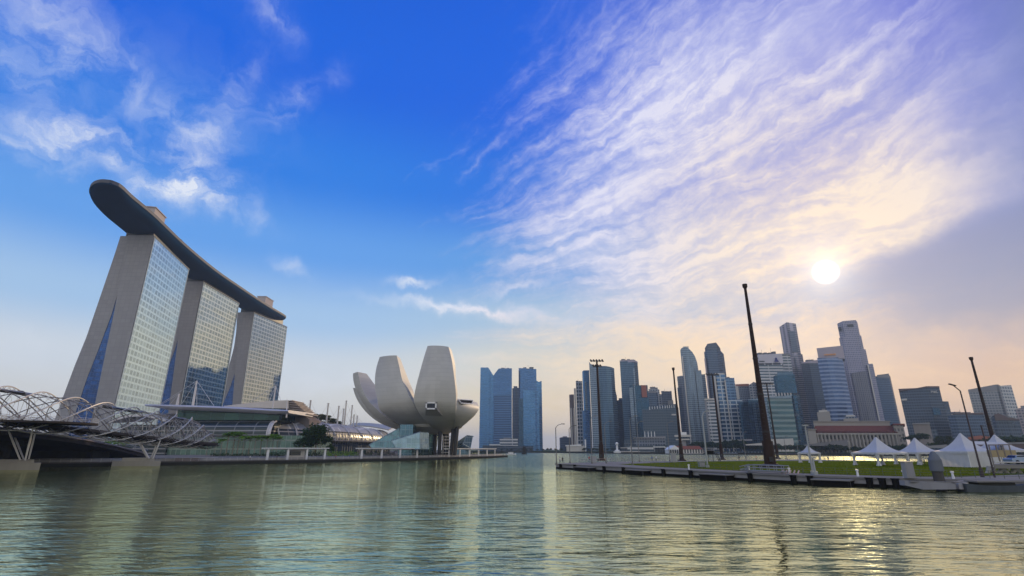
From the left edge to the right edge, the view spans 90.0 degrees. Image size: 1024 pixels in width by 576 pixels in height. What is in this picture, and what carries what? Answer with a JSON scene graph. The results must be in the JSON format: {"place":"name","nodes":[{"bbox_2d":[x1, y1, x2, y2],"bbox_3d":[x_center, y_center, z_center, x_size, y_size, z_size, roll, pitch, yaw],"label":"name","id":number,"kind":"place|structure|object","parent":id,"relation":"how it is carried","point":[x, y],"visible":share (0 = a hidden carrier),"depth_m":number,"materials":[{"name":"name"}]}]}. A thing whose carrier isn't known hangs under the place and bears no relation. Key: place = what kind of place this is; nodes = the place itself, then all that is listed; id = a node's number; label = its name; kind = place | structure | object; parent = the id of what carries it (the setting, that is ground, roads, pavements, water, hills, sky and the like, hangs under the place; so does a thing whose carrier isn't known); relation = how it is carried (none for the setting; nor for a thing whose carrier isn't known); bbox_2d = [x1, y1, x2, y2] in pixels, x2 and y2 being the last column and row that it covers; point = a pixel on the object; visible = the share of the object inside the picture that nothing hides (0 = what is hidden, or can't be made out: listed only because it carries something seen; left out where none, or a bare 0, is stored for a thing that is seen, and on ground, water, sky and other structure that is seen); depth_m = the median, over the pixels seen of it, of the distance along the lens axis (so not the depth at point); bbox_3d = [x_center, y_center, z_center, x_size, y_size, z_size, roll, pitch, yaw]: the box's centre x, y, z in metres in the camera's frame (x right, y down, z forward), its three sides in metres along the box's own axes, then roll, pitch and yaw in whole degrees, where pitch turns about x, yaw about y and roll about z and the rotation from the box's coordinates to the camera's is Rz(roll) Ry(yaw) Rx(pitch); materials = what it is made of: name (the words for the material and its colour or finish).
{"place":"outdoors","nodes":[
{"label":"outdoors","id":0,"kind":"place"},
{"bbox_2d":[50,233,189,444],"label":"hotel tower","id":1,"kind":"structure","parent":0,"point":[123,359],"depth_m":450.22,"materials":[{"name":"glass"}]},
{"bbox_2d":[157,278,239,424],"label":"hotel tower","id":2,"kind":"structure","parent":0,"point":[203,344],"depth_m":589.62,"materials":[{"name":"glass"}]},
{"bbox_2d":[223,309,286,406],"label":"hotel tower","id":3,"kind":"structure","parent":0,"point":[255,366],"depth_m":721.09,"materials":[{"name":"glass"}]},
{"bbox_2d":[89,179,285,319],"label":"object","id":4,"kind":"structure","parent":3,"relation":"on","point":[122,207],"depth_m":471.17,"materials":[{"name":"grey metal"}]},
{"bbox_2d":[34,451,499,462],"bbox_3d":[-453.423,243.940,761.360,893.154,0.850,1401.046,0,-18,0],"label":"promenade","id":5,"kind":"structure","parent":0,"point":[172,457],"depth_m":221.31,"materials":[{"name":"concrete"}]},
{"bbox_2d":[109,381,331,454],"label":"theatre block","id":6,"kind":"structure","parent":5,"relation":"on","point":[265,418],"depth_m":314.77,"materials":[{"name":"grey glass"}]},
{"bbox_2d":[210,453,265,455],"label":"hedge","id":7,"kind":"object","parent":5,"relation":"on","point":[222,454],"visible":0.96,"depth_m":244.21,"materials":[{"name":"green plant"}]},
{"bbox_2d":[289,450,304,456],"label":"kiosk","id":8,"kind":"object","parent":5,"relation":"on","point":[296,453],"visible":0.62,"depth_m":209.53,"materials":[{"name":"concrete"}]},
{"bbox_2d":[292,435,315,447],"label":"tree","id":9,"kind":"object","parent":5,"relation":"on","point":[304,441],"visible":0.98,"depth_m":268.44,"materials":[{"name":"green plant"}]},
{"bbox_2d":[300,422,332,455],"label":"tree","id":10,"kind":"object","parent":5,"relation":"on","point":[317,432],"visible":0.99,"depth_m":271.99,"materials":[{"name":"green plant"}]},
{"bbox_2d":[277,400,391,453],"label":"shopping arcade","id":11,"kind":"object","parent":5,"relation":"on","point":[355,437],"visible":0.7,"depth_m":383.98,"materials":[{"name":"grey glass"}]},
{"bbox_2d":[326,450,358,455],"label":"hedge","id":12,"kind":"object","parent":5,"relation":"on","point":[339,453],"visible":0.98,"depth_m":254.28,"materials":[{"name":"green plant"}]},
{"bbox_2d":[391,432,428,449],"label":"glass pavilion","id":13,"kind":"structure","parent":5,"relation":"on","point":[419,440],"depth_m":257.03,"materials":[{"name":"glass"}]},
{"bbox_2d":[353,346,478,455],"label":"lotus museum","id":14,"kind":"structure","parent":5,"relation":"on","point":[436,408],"depth_m":278.26,"materials":[{"name":"concrete"}]},
{"bbox_2d":[425,402,436,409],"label":"window frame","id":15,"kind":"structure","parent":14,"relation":"in","point":[429,405],"depth_m":264.56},
{"bbox_2d":[457,435,473,454],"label":"glass pavilion","id":16,"kind":"structure","parent":5,"relation":"on","point":[465,441],"depth_m":304.76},
{"bbox_2d":[479,367,511,450],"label":"office tower","id":17,"kind":"structure","parent":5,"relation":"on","point":[495,425],"depth_m":1268.96,"materials":[{"name":"glass"}]},
{"bbox_2d":[40,452,507,466],"bbox_3d":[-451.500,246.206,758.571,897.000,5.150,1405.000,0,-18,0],"label":"promenade boardwalk","id":18,"kind":"structure","parent":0,"point":[179,463],"depth_m":194.97,"materials":[{"name":"concrete"}]},
{"bbox_2d":[34,454,503,462],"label":"promenade railing","id":19,"kind":"object","parent":18,"relation":"on","point":[238,458],"visible":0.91,"depth_m":192.18,"materials":[{"name":"metal"}]},
{"bbox_2d":[41,455,507,463],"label":"boardwalk edge beam","id":20,"kind":"structure","parent":18,"relation":"on","point":[261,460],"depth_m":195.33,"materials":[{"name":"concrete"}]},
{"bbox_2d":[262,448,328,459],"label":"pergola","id":21,"kind":"object","parent":18,"relation":"on","point":[287,454],"visible":0.92,"depth_m":205.86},
{"bbox_2d":[356,448,417,458],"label":"pergola","id":22,"kind":"object","parent":18,"relation":"on","point":[381,449],"visible":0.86,"depth_m":239.53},
{"bbox_2d":[444,448,496,456],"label":"pergola","id":23,"kind":"object","parent":18,"relation":"on","point":[478,449],"visible":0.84,"depth_m":308.88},
{"bbox_2d":[369,428,399,447],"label":"glass pavilion","id":24,"kind":"structure","parent":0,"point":[385,441],"depth_m":270.75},
{"bbox_2d":[0,453,1023,575],"bbox_3d":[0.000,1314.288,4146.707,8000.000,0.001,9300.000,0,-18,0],"label":"water","id":25,"kind":"structure","parent":0,"point":[530,514],"depth_m":36.34,"materials":[{"name":"liquid"}]},
{"bbox_2d":[0,427,147,458],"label":"road bridge","id":26,"kind":"structure","parent":25,"relation":"in","point":[48,446],"depth_m":164.96,"materials":[{"name":"concrete"}]},
{"bbox_2d":[0,386,219,469],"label":"helix footbridge","id":27,"kind":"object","parent":25,"relation":"in","point":[43,425],"visible":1,"depth_m":149.59,"materials":[{"name":"metal"}]},
{"bbox_2d":[573,466,595,470],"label":"landing stage","id":28,"kind":"object","parent":25,"relation":"on","point":[579,468],"visible":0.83,"depth_m":125.77,"materials":[{"name":"grey concrete"}]},
{"bbox_2d":[624,469,650,474],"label":"landing stage","id":29,"kind":"object","parent":25,"relation":"on","point":[638,471],"visible":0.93,"depth_m":107.83,"materials":[{"name":"grey concrete"}]},
{"bbox_2d":[698,473,734,479],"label":"landing stage","id":30,"kind":"object","parent":25,"relation":"on","point":[715,476],"visible":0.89,"depth_m":89.50,"materials":[{"name":"grey concrete"}]},
{"bbox_2d":[555,459,1023,489],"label":"floating platform","id":31,"kind":"structure","parent":25,"relation":"on","point":[801,478],"depth_m":84.64,"materials":[{"name":"grey concrete"}]},
{"bbox_2d":[590,359,604,460],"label":"floodlight mast","id":32,"kind":"object","parent":31,"relation":"on","point":[601,448],"visible":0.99,"depth_m":182.54,"materials":[{"name":"metal"}]},
{"bbox_2d":[672,367,685,460],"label":"floodlight mast","id":33,"kind":"object","parent":31,"relation":"on","point":[681,456],"visible":1,"depth_m":179.19,"materials":[{"name":"metal"}]},
{"bbox_2d":[706,373,725,459],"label":"floodlight mast","id":34,"kind":"object","parent":31,"relation":"on","point":[719,436],"visible":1,"depth_m":199.32,"materials":[{"name":"metal"}]},
{"bbox_2d":[579,456,921,462],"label":"railing","id":35,"kind":"object","parent":31,"relation":"on","point":[664,459],"visible":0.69,"depth_m":177.19,"materials":[{"name":"metal"}]},
{"bbox_2d":[739,464,788,472],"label":"gangway","id":36,"kind":"object","parent":31,"relation":"on","point":[762,470],"visible":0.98,"depth_m":84.86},
{"bbox_2d":[802,425,813,473],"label":"lamp post","id":37,"kind":"object","parent":31,"relation":"on","point":[808,449],"visible":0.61,"depth_m":82.11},
{"bbox_2d":[624,461,1023,476],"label":"lawn","id":38,"kind":"structure","parent":31,"relation":"on","point":[829,466],"depth_m":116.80,"materials":[{"name":"plant"}]},
{"bbox_2d":[702,411,709,466],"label":"lamp post","id":39,"kind":"object","parent":38,"relation":"on","point":[707,465],"visible":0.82,"depth_m":112.93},
{"bbox_2d":[742,283,782,467],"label":"floodlight mast","id":40,"kind":"object","parent":38,"relation":"on","point":[768,451],"visible":0.97,"depth_m":114.81,"materials":[{"name":"metal"}]},
{"bbox_2d":[762,382,780,458],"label":"floodlight mast","id":41,"kind":"object","parent":38,"relation":"on","point":[775,443],"visible":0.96,"depth_m":214.31,"materials":[{"name":"metal"}]},
{"bbox_2d":[797,446,822,462],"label":"tent","id":42,"kind":"object","parent":38,"relation":"on","point":[805,451],"visible":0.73,"depth_m":151.74,"materials":[{"name":"white fabric"}]},
{"bbox_2d":[851,437,909,465],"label":"tent","id":43,"kind":"object","parent":38,"relation":"on","point":[876,447],"visible":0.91,"depth_m":124.71,"materials":[{"name":"white fabric"}]},
{"bbox_2d":[893,438,934,464],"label":"tent","id":44,"kind":"object","parent":38,"relation":"on","point":[916,447],"visible":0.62,"depth_m":132.40,"materials":[{"name":"white fabric"}]},
{"bbox_2d":[934,433,1002,466],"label":"tent","id":45,"kind":"object","parent":38,"relation":"on","point":[959,451],"visible":0.72,"depth_m":114.51,"materials":[{"name":"white fabric"}]},
{"bbox_2d":[986,444,1016,470],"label":"ticket shelter","id":46,"kind":"object","parent":38,"relation":"on","point":[1000,453],"visible":0.69,"depth_m":95.11,"materials":[{"name":"beige fabric"}]},
{"bbox_2d":[981,435,1023,463],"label":"tent","id":47,"kind":"object","parent":38,"relation":"on","point":[994,438],"visible":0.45,"depth_m":128.63,"materials":[{"name":"white fabric"}]},
{"bbox_2d":[650,462,1023,478],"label":"platform railing","id":48,"kind":"object","parent":31,"relation":"on","point":[882,471],"visible":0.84,"depth_m":76.42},
{"bbox_2d":[899,461,915,477],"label":"cabinet","id":49,"kind":"object","parent":31,"relation":"on","point":[907,467],"visible":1,"depth_m":69.09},
{"bbox_2d":[948,383,984,476],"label":"lamp post","id":50,"kind":"object","parent":31,"relation":"on","point":[981,473],"visible":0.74,"depth_m":73.81,"materials":[{"name":"grey metal"}]},
{"bbox_2d":[969,357,1002,461],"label":"floodlight mast","id":51,"kind":"object","parent":31,"relation":"on","point":[990,429],"visible":0.73,"depth_m":161.35,"materials":[{"name":"metal"}]},
{"bbox_2d":[980,425,995,477],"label":"lamp post","id":52,"kind":"object","parent":31,"relation":"on","point":[991,464],"visible":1,"depth_m":72.33,"materials":[{"name":"brown metal"}]},
{"bbox_2d":[985,462,1023,472],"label":"access bridge","id":53,"kind":"structure","parent":31,"relation":"on","point":[1015,468],"depth_m":83.41,"materials":[{"name":"metal"}]},
{"bbox_2d":[1003,455,1023,463],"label":"parked car","id":54,"kind":"object","parent":53,"relation":"on","point":[1014,458],"visible":0.85,"depth_m":85.20,"materials":[{"name":"white paint"}]},
{"bbox_2d":[810,478,854,486],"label":"landing stage","id":55,"kind":"object","parent":25,"relation":"on","point":[833,482],"visible":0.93,"depth_m":73.69,"materials":[{"name":"grey concrete"}]},
{"bbox_2d":[927,451,947,490],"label":"mooring pile","id":56,"kind":"object","parent":25,"relation":"in","point":[936,467],"visible":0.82,"depth_m":65.65,"materials":[{"name":"concrete"}]},
{"bbox_2d":[957,480,1023,491],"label":"boat","id":57,"kind":"object","parent":25,"relation":"on","point":[991,486],"visible":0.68,"depth_m":63.20,"materials":[{"name":"grey paint"}]},
{"bbox_2d":[899,480,968,489],"bbox_3d":[54.777,25.255,64.803,8.400,1.550,4.000,0,-18,0],"label":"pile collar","id":58,"kind":"object","parent":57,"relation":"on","point":[929,485],"visible":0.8,"depth_m":64.27,"materials":[{"name":"concrete"}]},
{"bbox_2d":[390,450,1019,455],"bbox_3d":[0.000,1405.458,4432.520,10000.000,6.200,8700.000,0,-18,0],"label":"bank","id":59,"kind":"structure","parent":0,"point":[754,453],"depth_m":643.69,"materials":[{"name":"concrete"}]},
{"bbox_2d":[483,444,532,450],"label":"block","id":60,"kind":"structure","parent":59,"relation":"on","point":[514,448],"depth_m":930.88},
{"bbox_2d":[500,438,517,445],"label":"block","id":61,"kind":"structure","parent":59,"relation":"on","point":[508,441],"depth_m":957.44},
{"bbox_2d":[512,386,518,445],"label":"office tower","id":62,"kind":"structure","parent":59,"relation":"on","point":[515,411],"depth_m":1383.61,"materials":[{"name":"glass"}]},
{"bbox_2d":[519,367,542,450],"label":"office tower","id":63,"kind":"structure","parent":59,"relation":"on","point":[530,412],"depth_m":1284.58,"materials":[{"name":"teal glass"}]},
{"bbox_2d":[559,436,570,450],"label":"block","id":64,"kind":"structure","parent":59,"relation":"on","point":[564,440],"depth_m":1198.15,"materials":[{"name":"stone"}]},
{"bbox_2d":[569,394,575,444],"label":"office tower","id":65,"kind":"structure","parent":59,"relation":"on","point":[572,418],"depth_m":1114.86,"materials":[{"name":"concrete"}]},
{"bbox_2d":[565,439,585,450],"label":"warehouse","id":66,"kind":"structure","parent":59,"relation":"on","point":[578,447],"depth_m":821.05,"materials":[{"name":"concrete"}]},
{"bbox_2d":[574,381,583,445],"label":"office tower","id":67,"kind":"structure","parent":59,"relation":"on","point":[578,394],"depth_m":1090.75,"materials":[{"name":"concrete"}]},
{"bbox_2d":[582,370,592,450],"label":"office tower","id":68,"kind":"structure","parent":59,"relation":"on","point":[586,412],"depth_m":1031.73,"materials":[{"name":"teal glass"}]},
{"bbox_2d":[589,362,619,450],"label":"office tower","id":69,"kind":"structure","parent":59,"relation":"on","point":[608,402],"depth_m":981.35,"materials":[{"name":"blue glass"}]},
{"bbox_2d":[617,398,624,450],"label":"office tower","id":70,"kind":"structure","parent":59,"relation":"on","point":[620,421],"depth_m":1094.23,"materials":[{"name":"grey glass"}]},
{"bbox_2d":[620,357,638,439],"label":"office tower","id":71,"kind":"structure","parent":59,"relation":"on","point":[629,371],"depth_m":1082.31,"materials":[{"name":"teal glass"}]},
{"bbox_2d":[629,384,648,439],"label":"office tower","id":72,"kind":"structure","parent":59,"relation":"on","point":[639,400],"depth_m":977.24,"materials":[{"name":"teal glass"}]},
{"bbox_2d":[624,431,666,451],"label":"civic hall","id":73,"kind":"structure","parent":59,"relation":"on","point":[647,444],"depth_m":660.63,"materials":[{"name":"concrete"}]},
{"bbox_2d":[648,391,658,406],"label":"office tower","id":74,"kind":"structure","parent":59,"relation":"on","point":[653,397],"depth_m":1001.39,"materials":[{"name":"stone"}]},
{"bbox_2d":[649,387,661,405],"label":"office tower","id":75,"kind":"structure","parent":59,"relation":"on","point":[656,389],"depth_m":1158.20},
{"bbox_2d":[642,404,681,446],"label":"office tower","id":76,"kind":"structure","parent":59,"relation":"on","point":[656,419],"depth_m":797.37,"materials":[{"name":"glass"}]},
{"bbox_2d":[661,390,672,404],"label":"office tower","id":77,"kind":"structure","parent":59,"relation":"on","point":[667,398],"depth_m":1139.50,"materials":[{"name":"beige stone"}]},
{"bbox_2d":[674,432,690,445],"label":"tiered building","id":78,"kind":"structure","parent":59,"relation":"on","point":[684,436],"depth_m":575.77,"materials":[{"name":"concrete"}]},
{"bbox_2d":[677,376,689,444],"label":"office tower","id":79,"kind":"structure","parent":59,"relation":"on","point":[682,409],"depth_m":1121.99,"materials":[{"name":"stone"}]},
{"bbox_2d":[664,445,712,453],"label":"pier hall","id":80,"kind":"structure","parent":59,"relation":"on","point":[688,449],"depth_m":519.47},
{"bbox_2d":[680,346,709,449],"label":"office tower","id":81,"kind":"structure","parent":59,"relation":"on","point":[695,387],"depth_m":1020.96,"materials":[{"name":"blue glass"}]},
{"bbox_2d":[704,398,718,450],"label":"office tower","id":82,"kind":"structure","parent":59,"relation":"on","point":[711,422],"depth_m":852.63,"materials":[{"name":"concrete"}]},
{"bbox_2d":[704,343,726,434],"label":"office tower","id":83,"kind":"structure","parent":59,"relation":"on","point":[714,360],"depth_m":1155.02,"materials":[{"name":"glass"}]},
{"bbox_2d":[714,373,742,450],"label":"office tower","id":84,"kind":"structure","parent":59,"relation":"on","point":[728,412],"depth_m":875.52,"materials":[{"name":"grey glass"}]},
{"bbox_2d":[715,439,762,453],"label":"promenade building","id":85,"kind":"structure","parent":59,"relation":"on","point":[746,444],"depth_m":544.17,"materials":[{"name":"concrete"}]},
{"bbox_2d":[738,401,754,450],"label":"office tower","id":86,"kind":"structure","parent":59,"relation":"on","point":[745,419],"depth_m":833.43,"materials":[{"name":"teal glass"}]},
{"bbox_2d":[735,382,757,400],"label":"office tower","id":87,"kind":"structure","parent":59,"relation":"on","point":[745,392],"depth_m":985.17,"materials":[{"name":"concrete"}]},
{"bbox_2d":[748,398,762,450],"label":"office tower","id":88,"kind":"structure","parent":59,"relation":"on","point":[754,412],"depth_m":823.09,"materials":[{"name":"teal glass"}]},
{"bbox_2d":[757,349,782,397],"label":"office tower","id":89,"kind":"structure","parent":59,"relation":"on","point":[770,365],"depth_m":959.66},
{"bbox_2d":[764,395,799,451],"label":"office tower","id":90,"kind":"structure","parent":59,"relation":"on","point":[783,417],"depth_m":765.72,"materials":[{"name":"teal glass"}]},
{"bbox_2d":[773,372,798,441],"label":"office tower","id":91,"kind":"structure","parent":59,"relation":"on","point":[784,383],"depth_m":832.36,"materials":[{"name":"teal glass"}]},
{"bbox_2d":[782,353,792,371],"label":"office tower","id":92,"kind":"structure","parent":59,"relation":"on","point":[787,365],"depth_m":1002.00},
{"bbox_2d":[779,322,811,443],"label":"office tower","id":93,"kind":"structure","parent":59,"relation":"on","point":[789,338],"depth_m":1122.20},
{"bbox_2d":[792,395,806,451],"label":"office tower","id":94,"kind":"structure","parent":59,"relation":"on","point":[798,413],"depth_m":775.59,"materials":[{"name":"teal glass"}]},
{"bbox_2d":[801,359,825,428],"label":"office tower","id":95,"kind":"structure","parent":59,"relation":"on","point":[813,387],"depth_m":1047.92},
{"bbox_2d":[817,409,830,420],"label":"block","id":96,"kind":"structure","parent":59,"relation":"on","point":[823,414],"depth_m":622.22,"materials":[{"name":"concrete"}]},
{"bbox_2d":[804,440,850,451],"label":"promenade building","id":97,"kind":"structure","parent":59,"relation":"on","point":[843,442],"depth_m":484.19,"materials":[{"name":"concrete"}]},
{"bbox_2d":[817,346,852,420],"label":"office tower","id":98,"kind":"structure","parent":59,"relation":"on","point":[834,384],"depth_m":951.16,"materials":[{"name":"glass"}]},
{"bbox_2d":[807,421,907,452],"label":"colonnaded hotel","id":99,"kind":"structure","parent":59,"relation":"on","point":[861,434],"depth_m":500.51,"materials":[{"name":"stone"}]},
{"bbox_2d":[837,320,884,420],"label":"office tower","id":100,"kind":"structure","parent":59,"relation":"on","point":[863,388],"depth_m":1070.21,"materials":[{"name":"stone"}]},
{"bbox_2d":[876,374,900,424],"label":"office tower","id":101,"kind":"structure","parent":59,"relation":"on","point":[887,398],"depth_m":1158.47,"materials":[{"name":"stone"}]},
{"bbox_2d":[901,433,931,441],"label":"tree","id":102,"kind":"object","parent":59,"relation":"on","point":[918,436],"visible":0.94,"depth_m":476.63,"materials":[{"name":"green plant"}]},
{"bbox_2d":[912,423,937,445],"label":"block","id":103,"kind":"structure","parent":59,"relation":"on","point":[920,428],"depth_m":540.12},
{"bbox_2d":[899,386,952,443],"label":"office tower","id":104,"kind":"structure","parent":59,"relation":"on","point":[926,404],"depth_m":746.13,"materials":[{"name":"grey glass"}]},
{"bbox_2d":[932,435,954,445],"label":"tree","id":105,"kind":"object","parent":59,"relation":"on","point":[945,440],"visible":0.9,"depth_m":466.51,"materials":[{"name":"green plant"}]},
{"bbox_2d":[948,410,988,438],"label":"office block","id":106,"kind":"structure","parent":59,"relation":"on","point":[958,422],"depth_m":677.84,"materials":[{"name":"glass"}]},
{"bbox_2d":[968,384,1017,436],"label":"office tower","id":107,"kind":"structure","parent":59,"relation":"on","point":[999,399],"depth_m":808.28,"materials":[{"name":"concrete"}]},
{"bbox_2d":[991,413,1022,436],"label":"gabled building","id":108,"kind":"structure","parent":59,"relation":"on","point":[1006,426],"depth_m":599.69,"materials":[{"name":"glass"}]},
{"bbox_2d":[1015,406,1023,434],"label":"office tower","id":109,"kind":"structure","parent":59,"relation":"on","point":[1019,413],"depth_m":739.93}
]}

